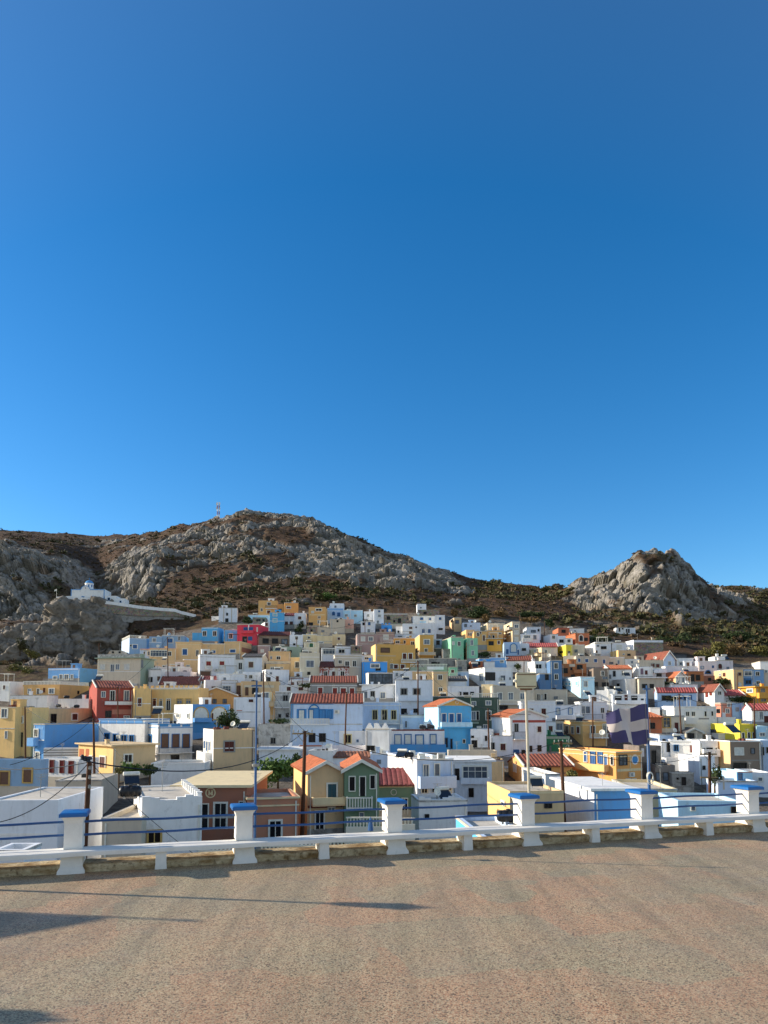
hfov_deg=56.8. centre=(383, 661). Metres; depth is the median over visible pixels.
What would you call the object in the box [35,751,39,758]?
door
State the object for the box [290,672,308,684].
house
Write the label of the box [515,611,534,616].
shrub
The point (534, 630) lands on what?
house
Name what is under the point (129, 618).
chapel path
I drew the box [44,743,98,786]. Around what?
house
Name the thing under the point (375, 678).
window
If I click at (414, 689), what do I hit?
window
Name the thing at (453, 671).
house
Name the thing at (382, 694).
window
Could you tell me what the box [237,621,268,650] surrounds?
house
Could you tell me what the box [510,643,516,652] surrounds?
window
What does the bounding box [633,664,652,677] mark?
house
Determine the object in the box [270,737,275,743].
window
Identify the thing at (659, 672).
house
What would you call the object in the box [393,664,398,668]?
window
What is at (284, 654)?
house
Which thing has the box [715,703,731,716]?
house
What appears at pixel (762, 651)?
tree
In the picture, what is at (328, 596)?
shrub
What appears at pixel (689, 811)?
house
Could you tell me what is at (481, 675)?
window
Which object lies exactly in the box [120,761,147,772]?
shrub
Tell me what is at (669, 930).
terrace floor
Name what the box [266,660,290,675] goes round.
house
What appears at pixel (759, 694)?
house
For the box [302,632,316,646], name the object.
house
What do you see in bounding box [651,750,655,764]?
door
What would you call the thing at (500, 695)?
window
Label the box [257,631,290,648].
house
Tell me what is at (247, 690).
house
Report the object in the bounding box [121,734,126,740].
door
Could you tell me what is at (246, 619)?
shrub
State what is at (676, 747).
window
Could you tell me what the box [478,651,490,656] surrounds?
shrub
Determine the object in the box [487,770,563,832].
house
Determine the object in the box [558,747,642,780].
house
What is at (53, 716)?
door
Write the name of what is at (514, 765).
door
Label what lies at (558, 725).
window
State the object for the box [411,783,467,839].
house
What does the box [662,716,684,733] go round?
house
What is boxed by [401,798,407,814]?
door
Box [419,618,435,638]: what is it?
house
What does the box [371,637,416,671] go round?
house
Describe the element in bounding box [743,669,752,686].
house
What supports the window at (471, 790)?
in the house at (474, 777)
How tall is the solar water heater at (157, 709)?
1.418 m
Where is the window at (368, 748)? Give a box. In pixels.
[366,745,374,750]
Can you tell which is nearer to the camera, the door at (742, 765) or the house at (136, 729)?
the door at (742, 765)
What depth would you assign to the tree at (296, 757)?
97.89 m
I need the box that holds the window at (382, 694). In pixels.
[380,692,385,698]
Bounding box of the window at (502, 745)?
[500,743,505,750]
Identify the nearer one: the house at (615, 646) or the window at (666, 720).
the window at (666, 720)
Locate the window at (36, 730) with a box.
[33,729,38,736]
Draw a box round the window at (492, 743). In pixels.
[491,742,494,749]
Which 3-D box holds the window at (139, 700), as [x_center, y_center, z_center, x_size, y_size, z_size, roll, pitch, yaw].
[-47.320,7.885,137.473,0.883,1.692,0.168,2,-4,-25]
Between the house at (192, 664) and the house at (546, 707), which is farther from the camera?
the house at (192, 664)
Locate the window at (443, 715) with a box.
[441,713,446,721]
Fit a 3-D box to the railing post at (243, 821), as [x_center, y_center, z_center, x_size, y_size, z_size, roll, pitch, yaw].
[-2.748,3.335,13.896,0.480,1.085,0.700,1,-4,-17]
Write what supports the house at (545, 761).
on the hillside
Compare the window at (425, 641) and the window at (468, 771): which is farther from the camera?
the window at (425, 641)
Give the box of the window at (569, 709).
[568,708,572,714]
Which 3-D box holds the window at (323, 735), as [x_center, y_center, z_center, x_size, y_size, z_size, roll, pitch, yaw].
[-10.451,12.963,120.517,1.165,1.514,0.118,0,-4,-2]
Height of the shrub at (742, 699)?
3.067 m
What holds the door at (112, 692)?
in the house at (103, 695)
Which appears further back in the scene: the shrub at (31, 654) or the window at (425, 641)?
the shrub at (31, 654)
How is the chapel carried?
on the rock outcrop at (91, 625)
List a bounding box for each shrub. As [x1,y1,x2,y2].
[0,660,9,664]
[6,663,27,670]
[21,666,39,673]
[23,649,40,659]
[114,767,124,787]
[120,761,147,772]
[238,603,257,610]
[242,615,252,623]
[268,718,289,723]
[294,626,302,631]
[298,683,309,687]
[323,592,337,599]
[338,595,351,599]
[462,606,492,617]
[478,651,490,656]
[493,610,508,616]
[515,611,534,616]
[518,616,540,622]
[530,612,544,617]
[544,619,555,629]
[588,628,598,635]
[589,634,611,641]
[662,696,680,701]
[680,624,711,635]
[712,676,729,688]
[721,629,760,640]
[726,695,752,702]
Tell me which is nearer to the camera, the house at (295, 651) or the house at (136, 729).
the house at (136, 729)
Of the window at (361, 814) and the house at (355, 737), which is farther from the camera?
the house at (355, 737)
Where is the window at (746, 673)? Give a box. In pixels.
[744,671,752,675]
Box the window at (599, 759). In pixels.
[597,752,602,763]
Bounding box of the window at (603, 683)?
[602,682,608,686]
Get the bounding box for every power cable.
[0,765,86,821]
[2,762,86,769]
[11,719,92,764]
[92,731,304,771]
[94,767,191,852]
[264,673,304,730]
[308,732,559,760]
[491,697,591,714]
[564,742,708,762]
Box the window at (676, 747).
[674,744,678,750]
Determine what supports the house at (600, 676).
on the hillside
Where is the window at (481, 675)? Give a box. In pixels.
[479,672,483,681]
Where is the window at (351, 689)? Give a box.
[349,687,354,693]
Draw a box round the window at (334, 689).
[332,687,337,693]
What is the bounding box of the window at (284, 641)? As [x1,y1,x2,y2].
[281,639,287,643]
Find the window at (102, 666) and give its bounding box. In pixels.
[100,664,104,669]
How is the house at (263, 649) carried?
on the hillside
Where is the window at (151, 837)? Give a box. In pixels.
[146,829,161,842]
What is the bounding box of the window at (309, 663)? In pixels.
[306,660,314,667]
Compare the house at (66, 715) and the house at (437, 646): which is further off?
the house at (437, 646)
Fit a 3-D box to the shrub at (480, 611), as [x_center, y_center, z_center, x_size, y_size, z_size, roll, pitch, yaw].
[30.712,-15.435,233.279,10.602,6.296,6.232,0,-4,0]
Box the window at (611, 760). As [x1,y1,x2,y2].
[610,755,613,764]
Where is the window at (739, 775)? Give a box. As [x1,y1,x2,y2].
[737,773,742,779]
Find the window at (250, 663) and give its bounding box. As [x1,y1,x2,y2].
[248,661,253,667]
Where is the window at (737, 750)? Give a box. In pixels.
[734,747,743,755]
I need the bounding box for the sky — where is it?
[0,0,767,588]
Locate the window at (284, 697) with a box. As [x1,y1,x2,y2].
[282,695,288,700]
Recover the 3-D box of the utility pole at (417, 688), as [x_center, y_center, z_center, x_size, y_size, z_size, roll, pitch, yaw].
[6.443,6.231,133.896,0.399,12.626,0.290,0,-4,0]
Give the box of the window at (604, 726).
[602,724,606,731]
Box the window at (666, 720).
[662,717,670,727]
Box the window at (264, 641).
[262,638,268,643]
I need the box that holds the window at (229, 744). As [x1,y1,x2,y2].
[223,740,234,752]
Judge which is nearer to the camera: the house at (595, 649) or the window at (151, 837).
the window at (151, 837)
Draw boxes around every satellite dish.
[434,788,440,798]
[599,730,604,738]
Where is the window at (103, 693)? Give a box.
[101,691,105,697]
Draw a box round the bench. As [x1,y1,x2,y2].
[0,811,767,869]
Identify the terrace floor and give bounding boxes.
[0,832,767,1023]
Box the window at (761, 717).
[759,711,763,719]
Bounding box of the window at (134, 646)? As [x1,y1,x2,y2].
[132,644,137,648]
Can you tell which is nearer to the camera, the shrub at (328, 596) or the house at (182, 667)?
the house at (182, 667)
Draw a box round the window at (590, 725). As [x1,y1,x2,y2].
[590,725,595,732]
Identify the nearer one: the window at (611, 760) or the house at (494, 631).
the window at (611, 760)
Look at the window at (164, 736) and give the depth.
114.15 m
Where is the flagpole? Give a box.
[643,685,651,789]
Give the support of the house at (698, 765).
on the hillside
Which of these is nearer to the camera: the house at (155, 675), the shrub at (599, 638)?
the house at (155, 675)
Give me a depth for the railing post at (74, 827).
12.86 m
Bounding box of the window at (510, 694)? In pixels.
[508,692,513,699]
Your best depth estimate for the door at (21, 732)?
118.41 m
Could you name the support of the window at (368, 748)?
in the house at (377, 735)
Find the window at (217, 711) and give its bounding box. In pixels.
[210,706,225,719]
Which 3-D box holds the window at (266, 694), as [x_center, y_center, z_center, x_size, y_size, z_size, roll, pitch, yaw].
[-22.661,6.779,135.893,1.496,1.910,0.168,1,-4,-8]
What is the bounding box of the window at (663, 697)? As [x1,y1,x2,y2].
[662,695,670,700]
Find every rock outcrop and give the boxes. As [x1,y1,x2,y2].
[0,621,76,660]
[0,637,11,653]
[41,596,129,658]
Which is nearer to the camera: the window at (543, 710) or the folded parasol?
the folded parasol
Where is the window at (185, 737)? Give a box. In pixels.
[182,734,189,747]
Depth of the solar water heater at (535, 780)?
69.32 m
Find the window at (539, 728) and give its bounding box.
[537,726,541,732]
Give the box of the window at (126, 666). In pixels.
[124,664,129,669]
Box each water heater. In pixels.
[94,674,103,680]
[123,771,139,785]
[151,706,162,714]
[238,720,250,728]
[396,749,407,757]
[404,752,413,757]
[434,786,451,798]
[472,662,477,667]
[530,775,543,787]
[554,730,563,735]
[576,716,583,720]
[583,690,591,695]
[614,686,622,691]
[623,671,629,676]
[672,734,683,739]
[723,722,740,732]
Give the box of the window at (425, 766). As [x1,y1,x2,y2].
[423,764,428,776]
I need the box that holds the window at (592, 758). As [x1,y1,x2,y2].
[590,751,595,763]
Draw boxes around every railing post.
[56,809,90,874]
[230,803,257,863]
[377,797,408,854]
[508,792,542,845]
[625,788,661,838]
[730,784,767,831]
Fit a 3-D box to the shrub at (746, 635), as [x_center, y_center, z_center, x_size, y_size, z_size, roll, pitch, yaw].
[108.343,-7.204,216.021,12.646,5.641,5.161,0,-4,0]
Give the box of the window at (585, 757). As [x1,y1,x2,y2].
[583,751,587,761]
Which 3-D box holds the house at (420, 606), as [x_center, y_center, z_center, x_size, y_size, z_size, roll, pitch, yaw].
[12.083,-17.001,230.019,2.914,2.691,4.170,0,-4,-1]
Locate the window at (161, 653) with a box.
[150,650,166,656]
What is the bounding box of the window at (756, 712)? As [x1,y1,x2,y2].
[753,711,757,719]
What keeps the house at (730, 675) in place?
on the hillside
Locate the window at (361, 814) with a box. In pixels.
[359,812,363,819]
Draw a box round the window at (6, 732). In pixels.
[4,731,7,738]
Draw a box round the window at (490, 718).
[485,711,491,719]
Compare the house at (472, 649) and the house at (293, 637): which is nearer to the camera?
the house at (472, 649)
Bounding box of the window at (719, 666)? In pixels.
[717,663,722,668]
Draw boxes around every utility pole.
[24,706,28,758]
[80,754,91,858]
[93,718,96,773]
[117,687,119,717]
[167,637,169,676]
[263,671,265,723]
[292,730,312,844]
[344,692,346,744]
[417,662,418,714]
[487,708,489,749]
[554,740,571,831]
[592,697,593,747]
[678,694,681,733]
[700,751,717,792]
[753,698,755,738]
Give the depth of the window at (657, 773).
98.07 m
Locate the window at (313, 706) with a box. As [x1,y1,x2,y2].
[308,704,319,709]
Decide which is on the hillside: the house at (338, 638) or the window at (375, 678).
the house at (338, 638)
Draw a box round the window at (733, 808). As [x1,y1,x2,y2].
[731,806,736,812]
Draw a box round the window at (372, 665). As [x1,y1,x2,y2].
[370,663,379,667]
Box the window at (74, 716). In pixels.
[71,713,77,720]
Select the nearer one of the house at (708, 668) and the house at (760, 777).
the house at (760, 777)
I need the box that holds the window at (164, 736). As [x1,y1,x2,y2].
[161,733,168,747]
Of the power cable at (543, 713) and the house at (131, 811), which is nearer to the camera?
the house at (131, 811)
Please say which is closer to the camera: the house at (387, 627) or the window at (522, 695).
the window at (522, 695)
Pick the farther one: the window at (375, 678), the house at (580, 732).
the window at (375, 678)
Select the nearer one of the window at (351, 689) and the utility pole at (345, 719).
the utility pole at (345, 719)
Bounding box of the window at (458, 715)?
[456,713,461,721]
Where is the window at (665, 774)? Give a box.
[663,772,667,780]
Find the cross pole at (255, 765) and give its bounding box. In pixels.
[251,680,261,848]
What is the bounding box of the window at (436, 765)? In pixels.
[434,763,439,775]
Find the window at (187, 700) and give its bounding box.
[185,698,191,703]
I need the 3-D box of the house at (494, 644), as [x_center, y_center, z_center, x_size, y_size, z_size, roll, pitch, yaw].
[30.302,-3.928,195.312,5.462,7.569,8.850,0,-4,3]
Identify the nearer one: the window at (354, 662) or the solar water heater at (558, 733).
the solar water heater at (558, 733)
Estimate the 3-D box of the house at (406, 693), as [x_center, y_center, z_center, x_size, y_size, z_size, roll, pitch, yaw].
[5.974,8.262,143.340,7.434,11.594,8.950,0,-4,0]
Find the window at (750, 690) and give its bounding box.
[746,688,753,692]
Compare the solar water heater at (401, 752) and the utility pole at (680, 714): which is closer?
the solar water heater at (401, 752)
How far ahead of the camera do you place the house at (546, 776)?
87.11 m
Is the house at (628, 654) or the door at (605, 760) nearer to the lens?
the door at (605, 760)
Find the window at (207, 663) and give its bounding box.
[205,661,211,665]
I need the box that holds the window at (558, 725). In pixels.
[556,723,562,729]
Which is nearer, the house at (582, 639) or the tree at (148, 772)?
the tree at (148, 772)
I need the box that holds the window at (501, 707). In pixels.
[500,706,507,709]
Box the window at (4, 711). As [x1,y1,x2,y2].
[0,708,7,717]
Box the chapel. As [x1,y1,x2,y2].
[71,578,110,598]
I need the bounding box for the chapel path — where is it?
[109,604,183,622]
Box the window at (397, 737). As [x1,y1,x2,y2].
[394,734,401,743]
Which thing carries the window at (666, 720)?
in the house at (673, 721)
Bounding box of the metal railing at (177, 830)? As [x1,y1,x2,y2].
[0,792,767,839]
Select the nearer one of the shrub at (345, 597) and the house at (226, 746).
the house at (226, 746)
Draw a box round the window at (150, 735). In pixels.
[148,734,151,742]
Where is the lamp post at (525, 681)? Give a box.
[513,672,536,792]
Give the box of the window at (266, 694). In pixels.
[262,692,269,697]
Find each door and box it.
[21,732,22,746]
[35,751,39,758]
[49,760,54,772]
[50,714,56,722]
[59,760,64,772]
[68,761,73,773]
[99,755,105,767]
[104,733,109,741]
[105,711,111,717]
[110,664,114,671]
[110,690,115,700]
[113,733,118,740]
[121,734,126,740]
[124,690,129,700]
[129,735,133,741]
[152,698,156,706]
[166,699,170,709]
[171,755,178,759]
[200,671,210,675]
[238,662,242,668]
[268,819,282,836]
[309,709,313,717]
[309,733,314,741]
[314,810,324,829]
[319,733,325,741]
[326,782,337,797]
[359,776,365,795]
[370,691,374,699]
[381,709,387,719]
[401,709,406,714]
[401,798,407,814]
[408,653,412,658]
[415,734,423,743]
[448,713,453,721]
[450,739,452,748]
[455,768,459,779]
[472,740,477,748]
[513,763,516,772]
[514,723,518,731]
[603,754,607,764]
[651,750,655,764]
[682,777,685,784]
[733,762,746,768]
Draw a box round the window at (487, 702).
[485,700,491,704]
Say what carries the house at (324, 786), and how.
on the hillside
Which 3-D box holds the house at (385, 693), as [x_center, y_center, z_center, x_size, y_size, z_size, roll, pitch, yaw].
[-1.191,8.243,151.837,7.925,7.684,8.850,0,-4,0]
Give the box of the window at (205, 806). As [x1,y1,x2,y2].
[202,803,208,827]
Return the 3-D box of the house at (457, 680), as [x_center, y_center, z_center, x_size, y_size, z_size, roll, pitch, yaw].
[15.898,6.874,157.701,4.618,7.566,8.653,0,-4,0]
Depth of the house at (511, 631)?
195.82 m
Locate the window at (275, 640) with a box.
[272,638,277,643]
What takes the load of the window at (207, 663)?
in the house at (208, 664)
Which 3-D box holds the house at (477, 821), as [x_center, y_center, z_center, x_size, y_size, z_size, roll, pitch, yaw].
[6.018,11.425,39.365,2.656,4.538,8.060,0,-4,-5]
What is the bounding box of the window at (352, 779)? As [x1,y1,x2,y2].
[349,776,355,791]
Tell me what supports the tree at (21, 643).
on the rock outcrop at (51, 639)
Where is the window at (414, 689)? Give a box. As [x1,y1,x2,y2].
[413,688,420,694]
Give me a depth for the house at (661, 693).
146.50 m
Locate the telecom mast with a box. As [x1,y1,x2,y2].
[216,502,219,518]
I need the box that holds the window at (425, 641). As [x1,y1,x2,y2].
[423,639,429,644]
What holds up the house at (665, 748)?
on the hillside
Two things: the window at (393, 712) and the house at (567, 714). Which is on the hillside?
the house at (567, 714)
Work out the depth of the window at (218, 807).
57.34 m
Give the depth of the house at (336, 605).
228.77 m
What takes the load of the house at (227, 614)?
on the hillside
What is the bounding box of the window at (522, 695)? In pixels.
[520,693,524,699]
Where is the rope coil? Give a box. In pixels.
[646,772,653,784]
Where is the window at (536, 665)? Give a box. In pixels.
[535,663,541,668]
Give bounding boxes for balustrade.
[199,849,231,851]
[261,844,315,848]
[329,840,379,844]
[346,817,384,843]
[402,820,414,840]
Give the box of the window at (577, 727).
[576,726,579,733]
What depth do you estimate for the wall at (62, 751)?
111.39 m
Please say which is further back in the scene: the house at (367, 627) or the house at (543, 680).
the house at (367, 627)
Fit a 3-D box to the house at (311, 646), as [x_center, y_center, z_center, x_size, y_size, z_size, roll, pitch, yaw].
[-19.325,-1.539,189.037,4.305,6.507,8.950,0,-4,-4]
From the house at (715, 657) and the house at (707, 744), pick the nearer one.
the house at (707, 744)
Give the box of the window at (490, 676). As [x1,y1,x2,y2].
[485,672,494,680]
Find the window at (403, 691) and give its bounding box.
[400,688,407,694]
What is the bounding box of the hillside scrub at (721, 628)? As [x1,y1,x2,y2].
[0,515,767,664]
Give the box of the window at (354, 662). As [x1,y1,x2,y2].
[352,660,356,666]
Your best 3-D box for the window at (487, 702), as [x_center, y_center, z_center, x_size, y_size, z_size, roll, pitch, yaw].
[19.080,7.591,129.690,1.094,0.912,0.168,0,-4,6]
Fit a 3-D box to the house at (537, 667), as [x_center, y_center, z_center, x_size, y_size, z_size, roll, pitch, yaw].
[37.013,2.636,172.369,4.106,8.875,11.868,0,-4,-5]
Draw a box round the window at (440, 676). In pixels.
[437,674,442,679]
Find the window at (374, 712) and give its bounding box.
[372,710,377,719]
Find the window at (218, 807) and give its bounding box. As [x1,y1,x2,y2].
[213,802,227,826]
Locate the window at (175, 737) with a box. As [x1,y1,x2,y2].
[171,734,179,747]
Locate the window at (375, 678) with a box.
[370,674,392,683]
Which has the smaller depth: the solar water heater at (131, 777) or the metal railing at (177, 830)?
the metal railing at (177, 830)
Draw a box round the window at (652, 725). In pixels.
[650,723,654,728]
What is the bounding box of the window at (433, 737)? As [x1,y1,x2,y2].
[430,734,436,743]
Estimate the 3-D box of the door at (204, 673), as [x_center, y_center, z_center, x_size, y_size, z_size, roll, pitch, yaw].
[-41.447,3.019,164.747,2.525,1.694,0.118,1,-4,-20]
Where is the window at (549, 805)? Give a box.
[544,803,551,807]
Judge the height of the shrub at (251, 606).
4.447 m
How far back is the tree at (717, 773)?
91.81 m
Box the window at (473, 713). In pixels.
[471,711,475,719]
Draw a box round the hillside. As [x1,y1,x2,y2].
[0,508,767,844]
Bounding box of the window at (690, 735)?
[687,733,693,737]
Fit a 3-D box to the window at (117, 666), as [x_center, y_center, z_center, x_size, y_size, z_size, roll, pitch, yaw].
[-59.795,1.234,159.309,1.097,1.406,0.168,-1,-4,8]
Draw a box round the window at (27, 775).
[22,767,32,782]
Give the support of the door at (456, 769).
in the house at (474, 777)
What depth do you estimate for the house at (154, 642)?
189.60 m
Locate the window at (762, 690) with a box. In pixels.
[760,688,765,692]
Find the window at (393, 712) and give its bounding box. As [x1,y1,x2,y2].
[391,710,396,719]
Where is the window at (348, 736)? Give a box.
[344,734,351,743]
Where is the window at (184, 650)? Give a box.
[182,648,187,655]
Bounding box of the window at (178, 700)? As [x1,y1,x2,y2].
[176,698,182,703]
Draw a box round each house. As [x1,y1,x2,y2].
[0,673,22,701]
[0,697,27,757]
[0,759,48,796]
[0,774,102,860]
[0,843,41,862]
[10,691,57,707]
[21,697,48,756]
[23,681,88,698]
[27,723,98,758]
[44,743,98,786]
[48,660,96,685]
[48,707,91,722]
[55,773,117,813]
[58,695,91,707]
[75,731,160,782]
[89,679,134,722]
[94,654,156,687]
[98,717,169,742]
[101,803,146,857]
[111,644,126,653]
[121,635,146,653]
[132,684,150,717]
[134,762,201,854]
[140,649,149,657]
[148,667,169,685]
[148,713,193,761]
[149,636,161,648]
[149,663,161,687]
[150,644,176,659]
[151,680,208,720]
[151,751,210,784]
[154,660,183,666]
[155,662,191,671]
[158,676,203,687]
[162,628,188,647]
[165,664,197,676]
[170,771,272,849]
[174,694,229,738]
[175,642,202,659]
[183,659,197,672]
[192,632,201,641]
[196,721,254,770]
[198,649,235,675]
[198,675,219,687]
[202,628,223,643]
[202,642,224,653]
[204,672,221,688]
[209,687,240,709]
[216,665,245,682]
[219,604,237,624]
[221,677,237,692]
[224,634,251,658]
[225,629,236,641]
[234,693,269,737]
[235,659,243,673]
[236,682,240,696]
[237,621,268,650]
[241,675,279,696]
[242,653,267,671]
[243,670,260,680]
[245,773,299,848]
[248,612,269,623]
[253,617,267,624]
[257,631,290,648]
[257,736,302,770]
[258,598,277,614]
[258,645,271,658]
[258,723,290,753]
[259,662,288,684]
[261,616,269,631]
[261,691,274,722]
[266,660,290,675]
[268,647,290,660]
[270,610,284,631]
[273,645,301,656]
[274,681,290,722]
[278,604,283,611]
[279,677,309,693]
[284,601,297,612]
[284,613,293,628]
[289,693,363,745]
[290,632,302,649]
[290,657,299,676]
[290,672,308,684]
[290,754,345,844]
[294,611,306,628]
[299,733,364,756]
[300,648,319,676]
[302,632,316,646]
[303,642,319,652]
[307,626,316,633]
[308,742,337,762]
[309,603,326,626]
[309,675,357,693]
[317,620,329,634]
[317,632,332,647]
[318,661,349,675]
[321,648,336,661]
[327,606,343,623]
[330,603,344,608]
[330,618,344,634]
[332,633,345,644]
[333,655,361,682]
[333,750,370,766]
[335,642,350,654]
[339,730,364,744]
[340,753,382,832]
[343,610,362,623]
[345,617,353,632]
[350,645,361,654]
[356,634,377,654]
[359,682,394,701]
[361,621,374,633]
[362,647,372,660]
[362,658,386,683]
[363,698,401,729]
[364,609,373,620]
[365,672,393,683]
[365,715,395,752]
[370,747,387,767]
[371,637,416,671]
[373,609,383,628]
[376,629,394,643]
[379,767,414,825]
[381,623,391,631]
[384,613,406,628]
[387,750,456,793]
[390,722,445,754]
[393,671,411,683]
[394,631,414,644]
[395,634,414,637]
[395,674,432,714]
[396,626,401,633]
[400,710,423,728]
[402,623,418,637]
[410,661,447,670]
[411,615,434,622]
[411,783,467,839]
[412,663,431,679]
[415,634,435,657]
[416,604,425,613]
[418,608,438,615]
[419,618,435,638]
[419,656,456,672]
[422,698,473,754]
[432,671,448,695]
[433,696,470,702]
[434,639,441,654]
[435,615,444,633]
[441,649,449,657]
[442,635,463,659]
[445,755,495,811]
[447,738,496,758]
[448,667,457,675]
[448,675,467,685]
[448,686,478,696]
[449,617,460,631]
[455,658,466,670]
[455,816,512,837]
[458,671,468,685]
[460,630,474,638]
[461,620,479,631]
[464,634,477,665]
[468,667,512,686]
[469,661,482,668]
[470,690,498,728]
[470,726,492,749]
[472,631,486,650]
[475,658,490,661]
[480,623,504,630]
[480,744,503,780]
[481,684,498,696]
[483,661,494,666]
[485,624,503,637]
[485,632,505,650]
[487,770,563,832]
[490,653,508,667]
[490,686,533,711]
[490,709,548,755]
[490,733,512,767]
[503,621,519,641]
[503,642,519,656]
[505,655,532,671]
[507,753,574,780]
[517,701,555,734]
[520,631,539,643]
[520,635,528,655]
[521,767,559,787]
[523,627,540,639]
[527,642,558,655]
[527,647,550,660]
[527,652,546,674]
[534,686,567,703]
[536,673,550,688]
[543,634,557,642]
[546,654,561,688]
[546,730,569,753]
[550,774,636,831]
[553,628,569,635]
[555,698,581,720]
[556,721,563,733]
[557,636,565,645]
[557,644,572,655]
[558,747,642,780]
[562,659,586,677]
[562,669,594,698]
[563,653,576,663]
[563,713,608,746]
[565,632,589,645]
[565,638,572,643]
[569,628,583,633]
[573,643,584,655]
[574,649,608,673]
[574,695,606,720]
[584,643,600,655]
[588,668,608,694]
[589,637,613,656]
[597,681,616,709]
[603,664,632,685]
[607,689,613,710]
[609,649,624,664]
[610,650,635,658]
[610,690,645,710]
[611,637,626,651]
[611,765,677,826]
[612,679,635,693]
[614,625,626,633]
[624,659,639,667]
[624,744,661,778]
[626,633,662,655]
[627,628,634,633]
[628,670,667,698]
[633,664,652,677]
[634,656,662,667]
[644,651,676,665]
[648,707,659,714]
[648,712,663,737]
[649,724,684,740]
[650,741,669,756]
[650,751,674,785]
[652,662,666,680]
[654,687,697,709]
[658,781,740,826]
[661,661,697,671]
[662,696,716,733]
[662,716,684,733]
[665,676,697,700]
[666,671,687,683]
[668,730,699,756]
[669,771,693,792]
[675,658,693,665]
[678,754,714,784]
[679,727,704,738]
[683,666,703,688]
[687,731,720,767]
[692,656,716,675]
[698,684,726,705]
[704,676,714,684]
[706,776,757,798]
[708,651,724,660]
[710,719,756,738]
[711,729,761,769]
[712,733,724,738]
[712,768,752,780]
[714,669,743,689]
[715,657,732,669]
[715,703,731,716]
[717,713,735,723]
[724,689,745,706]
[732,703,742,723]
[735,762,767,796]
[738,683,767,704]
[741,703,767,725]
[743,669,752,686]
[746,739,767,771]
[751,661,767,669]
[752,669,763,685]
[755,726,767,739]
[764,670,767,685]
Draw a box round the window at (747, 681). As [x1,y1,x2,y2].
[744,679,751,683]
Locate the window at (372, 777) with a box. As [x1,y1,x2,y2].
[370,775,375,788]
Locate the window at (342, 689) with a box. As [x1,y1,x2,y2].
[340,687,346,693]
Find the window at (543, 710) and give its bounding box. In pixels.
[541,708,546,714]
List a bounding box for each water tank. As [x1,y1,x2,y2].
[119,784,141,798]
[497,809,514,824]
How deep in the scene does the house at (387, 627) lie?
205.13 m
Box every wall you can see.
[43,747,78,758]
[56,596,195,616]
[71,599,191,617]
[211,616,218,620]
[661,757,678,770]
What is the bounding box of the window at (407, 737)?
[404,734,411,743]
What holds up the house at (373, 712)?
on the hillside
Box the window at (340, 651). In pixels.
[338,649,344,653]
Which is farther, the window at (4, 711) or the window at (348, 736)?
the window at (348, 736)
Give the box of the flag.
[606,704,648,744]
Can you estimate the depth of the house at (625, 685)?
156.06 m
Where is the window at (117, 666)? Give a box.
[115,664,119,669]
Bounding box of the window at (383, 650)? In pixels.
[381,648,389,652]
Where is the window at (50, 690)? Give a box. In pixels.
[48,688,54,693]
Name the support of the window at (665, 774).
in the house at (665, 770)
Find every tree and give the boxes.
[16,637,28,655]
[141,763,160,785]
[214,708,240,727]
[257,754,295,788]
[288,752,302,788]
[450,608,458,617]
[479,614,490,622]
[566,769,578,776]
[654,632,693,643]
[693,647,713,657]
[708,641,726,654]
[711,763,722,792]
[724,642,745,655]
[748,645,767,656]
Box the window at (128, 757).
[123,753,132,763]
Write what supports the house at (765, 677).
on the hillside
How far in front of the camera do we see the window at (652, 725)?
125.25 m
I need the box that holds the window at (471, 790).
[469,788,473,796]
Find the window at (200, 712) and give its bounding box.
[193,706,208,717]
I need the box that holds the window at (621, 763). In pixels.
[619,754,627,765]
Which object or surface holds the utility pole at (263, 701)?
on the hillside
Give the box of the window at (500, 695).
[497,692,502,699]
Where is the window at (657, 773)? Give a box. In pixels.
[656,772,659,780]
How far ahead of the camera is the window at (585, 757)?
101.11 m
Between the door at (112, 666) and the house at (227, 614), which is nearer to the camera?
the door at (112, 666)
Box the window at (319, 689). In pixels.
[317,687,322,693]
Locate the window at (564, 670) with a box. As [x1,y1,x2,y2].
[562,668,567,672]
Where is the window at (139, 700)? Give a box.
[137,698,141,705]
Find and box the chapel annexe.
[105,596,128,603]
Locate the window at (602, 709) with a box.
[600,707,604,712]
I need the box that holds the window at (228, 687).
[222,685,231,690]
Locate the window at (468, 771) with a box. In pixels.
[462,765,488,777]
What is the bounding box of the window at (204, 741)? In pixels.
[203,739,205,749]
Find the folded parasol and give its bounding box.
[368,817,372,831]
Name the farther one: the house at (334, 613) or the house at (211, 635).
the house at (334, 613)
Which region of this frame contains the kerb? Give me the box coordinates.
[0,821,767,877]
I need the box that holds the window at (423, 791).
[421,789,427,793]
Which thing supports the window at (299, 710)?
in the house at (321, 715)
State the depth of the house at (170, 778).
100.63 m
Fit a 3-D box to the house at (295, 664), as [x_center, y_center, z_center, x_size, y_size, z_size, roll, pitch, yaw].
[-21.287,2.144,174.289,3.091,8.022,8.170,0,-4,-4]
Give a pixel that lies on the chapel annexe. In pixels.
(118, 599)
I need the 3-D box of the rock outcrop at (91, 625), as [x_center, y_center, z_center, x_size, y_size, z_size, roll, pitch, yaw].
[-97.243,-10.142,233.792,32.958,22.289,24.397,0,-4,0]
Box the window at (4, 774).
[0,770,10,785]
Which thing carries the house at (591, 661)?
on the hillside
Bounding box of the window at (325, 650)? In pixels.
[322,648,334,654]
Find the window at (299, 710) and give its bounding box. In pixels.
[298,709,304,717]
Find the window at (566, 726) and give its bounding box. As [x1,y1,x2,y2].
[565,725,568,733]
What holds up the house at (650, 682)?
on the hillside

